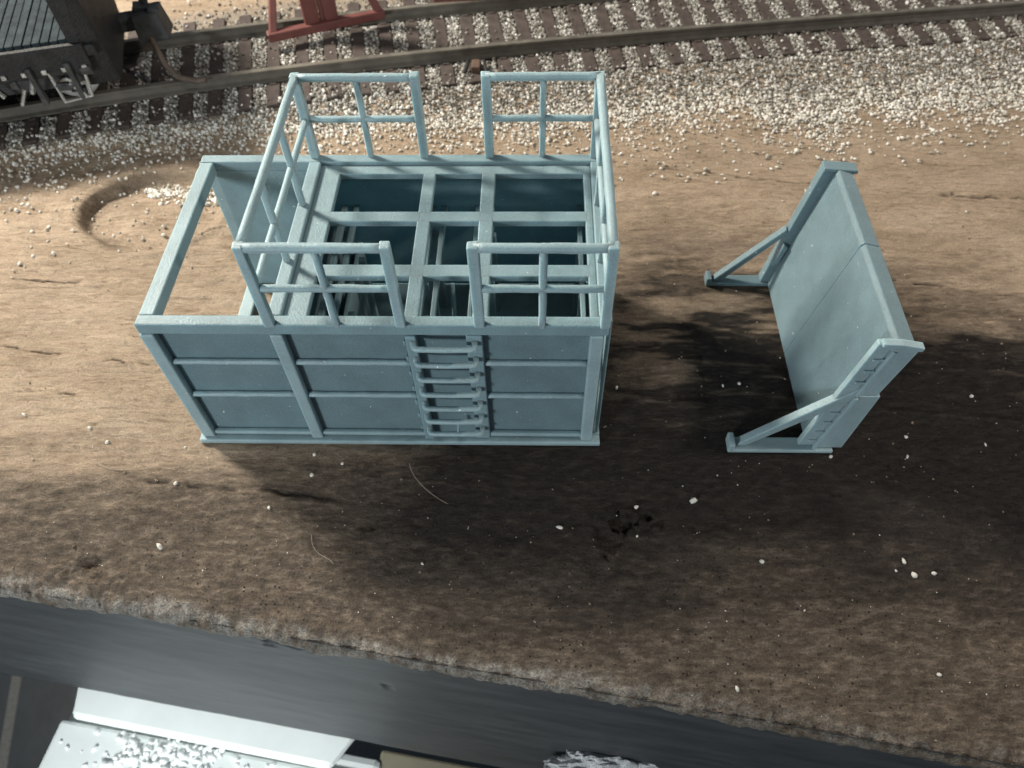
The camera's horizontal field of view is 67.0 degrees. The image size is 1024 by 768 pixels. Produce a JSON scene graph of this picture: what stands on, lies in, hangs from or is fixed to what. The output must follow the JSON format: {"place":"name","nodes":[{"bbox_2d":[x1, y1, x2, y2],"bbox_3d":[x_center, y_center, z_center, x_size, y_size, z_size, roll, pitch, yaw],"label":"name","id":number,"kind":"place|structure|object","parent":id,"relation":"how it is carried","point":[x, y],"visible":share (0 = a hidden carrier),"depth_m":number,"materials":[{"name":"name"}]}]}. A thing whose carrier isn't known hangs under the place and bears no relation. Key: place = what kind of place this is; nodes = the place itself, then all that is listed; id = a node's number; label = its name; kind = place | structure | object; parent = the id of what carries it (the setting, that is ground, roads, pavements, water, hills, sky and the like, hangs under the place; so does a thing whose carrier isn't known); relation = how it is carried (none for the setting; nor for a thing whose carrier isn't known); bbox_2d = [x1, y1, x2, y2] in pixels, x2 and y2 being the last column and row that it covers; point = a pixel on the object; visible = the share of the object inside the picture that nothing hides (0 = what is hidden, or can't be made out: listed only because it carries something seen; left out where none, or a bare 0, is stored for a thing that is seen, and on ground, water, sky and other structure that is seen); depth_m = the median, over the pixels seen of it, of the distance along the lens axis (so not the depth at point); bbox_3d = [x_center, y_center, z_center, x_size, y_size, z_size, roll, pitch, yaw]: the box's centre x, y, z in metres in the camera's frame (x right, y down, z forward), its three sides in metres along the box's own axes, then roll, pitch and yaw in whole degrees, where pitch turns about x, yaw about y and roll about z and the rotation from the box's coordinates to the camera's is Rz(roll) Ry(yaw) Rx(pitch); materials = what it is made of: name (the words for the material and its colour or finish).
{"place":"outdoors","nodes":[
{"label":"outdoors","id":0,"kind":"place"},
{"bbox_2d":[0,673,499,767],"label":"floor","id":1,"kind":"structure","parent":0,"point":[44,709],"depth_m":53.72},
{"bbox_2d":[0,675,21,767],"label":"floor joint","id":2,"kind":"object","parent":1,"relation":"on","point":[6,737],"depth_m":53.86,"materials":[{"name":"tile"}]},
{"bbox_2d":[39,687,380,767],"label":"plastic tray","id":3,"kind":"object","parent":1,"relation":"on","point":[110,716],"visible":0.67,"depth_m":28.46,"materials":[{"name":"white plastic"}]},
{"bbox_2d":[59,728,275,767],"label":"plastic granules","id":4,"kind":"object","parent":3,"relation":"on","point":[137,754],"visible":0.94,"depth_m":28.22,"materials":[{"name":"white plastic"}]},
{"bbox_2d":[379,750,476,767],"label":"cream board","id":5,"kind":"object","parent":1,"relation":"on","point":[389,759],"visible":1,"depth_m":28.45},
{"bbox_2d":[0,0,1023,767],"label":"ground","id":6,"kind":"structure","parent":0,"point":[464,598],"depth_m":18.96,"materials":[{"name":"soil"}]},
{"bbox_2d":[134,71,619,445],"bbox_3d":[-2.875,-2.727,18.455,10.134,6.732,5.999,0,54,2],"label":"platform tower model","id":7,"kind":"object","parent":6,"relation":"on","point":[424,297],"visible":1,"depth_m":17.97},
{"bbox_2d":[0,587,1023,767],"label":"front board","id":8,"kind":"object","parent":6,"relation":"on","point":[385,703],"visible":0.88,"depth_m":20.99,"materials":[{"name":"black wood"}]},
{"bbox_2d":[543,750,657,767],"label":"plaster lump","id":9,"kind":"object","parent":8,"relation":"attached to","point":[573,759],"visible":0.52,"depth_m":21.97,"materials":[{"name":"white"}]},
{"bbox_2d":[0,0,1023,149],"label":"railway track","id":10,"kind":"structure","parent":6,"relation":"on","point":[272,75],"depth_m":29.39,"materials":[{"name":"brown metal"}]},
{"bbox_2d":[0,0,206,106],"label":"flat wagon","id":11,"kind":"object","parent":10,"relation":"on","point":[73,47],"visible":1,"depth_m":25.11,"materials":[{"name":"black metal"}]},
{"bbox_2d":[266,0,384,42],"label":"trestle","id":12,"kind":"object","parent":10,"relation":"on","point":[329,18],"visible":1,"depth_m":29.46,"materials":[{"name":"red metal"}]},
{"bbox_2d":[433,0,470,2],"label":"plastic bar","id":13,"kind":"object","parent":10,"relation":"on","point":[435,1],"visible":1,"depth_m":30.74,"materials":[{"name":"red plastic"}]},
{"bbox_2d":[463,59,487,73],"bbox_3d":[-1.328,-11.724,28.564,0.966,0.295,0.596,0,54,2],"label":"peg","id":14,"kind":"object","parent":10,"relation":"attached to","point":[475,66],"visible":0.95,"depth_m":28.45,"materials":[{"name":"brown wood"}]},
{"bbox_2d":[0,60,1023,277],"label":"loose gravel","id":15,"kind":"structure","parent":6,"relation":"on","point":[167,191],"depth_m":27.06,"materials":[{"name":"beige gravel"}]},
{"bbox_2d":[1,0,1023,149],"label":"ballast gravel","id":16,"kind":"structure","parent":6,"relation":"on","point":[992,31],"depth_m":28.61,"materials":[{"name":"grey gravel"}]},
{"bbox_2d":[10,145,1018,764],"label":"soil lumps","id":17,"kind":"object","parent":6,"relation":"on","point":[572,527],"visible":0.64,"depth_m":18.73,"materials":[{"name":"brown soil"}]},
{"bbox_2d":[45,158,1022,716],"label":"crumbs","id":18,"kind":"object","parent":6,"relation":"on","point":[605,426],"visible":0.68,"depth_m":18.64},
{"bbox_2d":[690,497,697,503],"bbox_3d":[4.332,2.779,18.465,0.160,0.200,0.145,-37,61,-23],"label":"gravel grain","id":19,"kind":"object","parent":6,"relation":"on","point":[693,500],"visible":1,"depth_m":18.43},
{"bbox_2d":[704,161,924,452],"bbox_3d":[6.974,-1.937,19.204,3.227,4.179,6.000,0,54,2],"label":"braced wall model","id":20,"kind":"object","parent":6,"relation":"on","point":[852,348],"visible":1,"depth_m":18.72},
{"bbox_2d":[911,572,917,577],"bbox_3d":[9.149,4.339,17.558,0.143,0.126,0.130,9,55,8],"label":"gravel grain","id":21,"kind":"object","parent":6,"relation":"on","point":[914,574],"visible":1,"depth_m":17.52}
]}

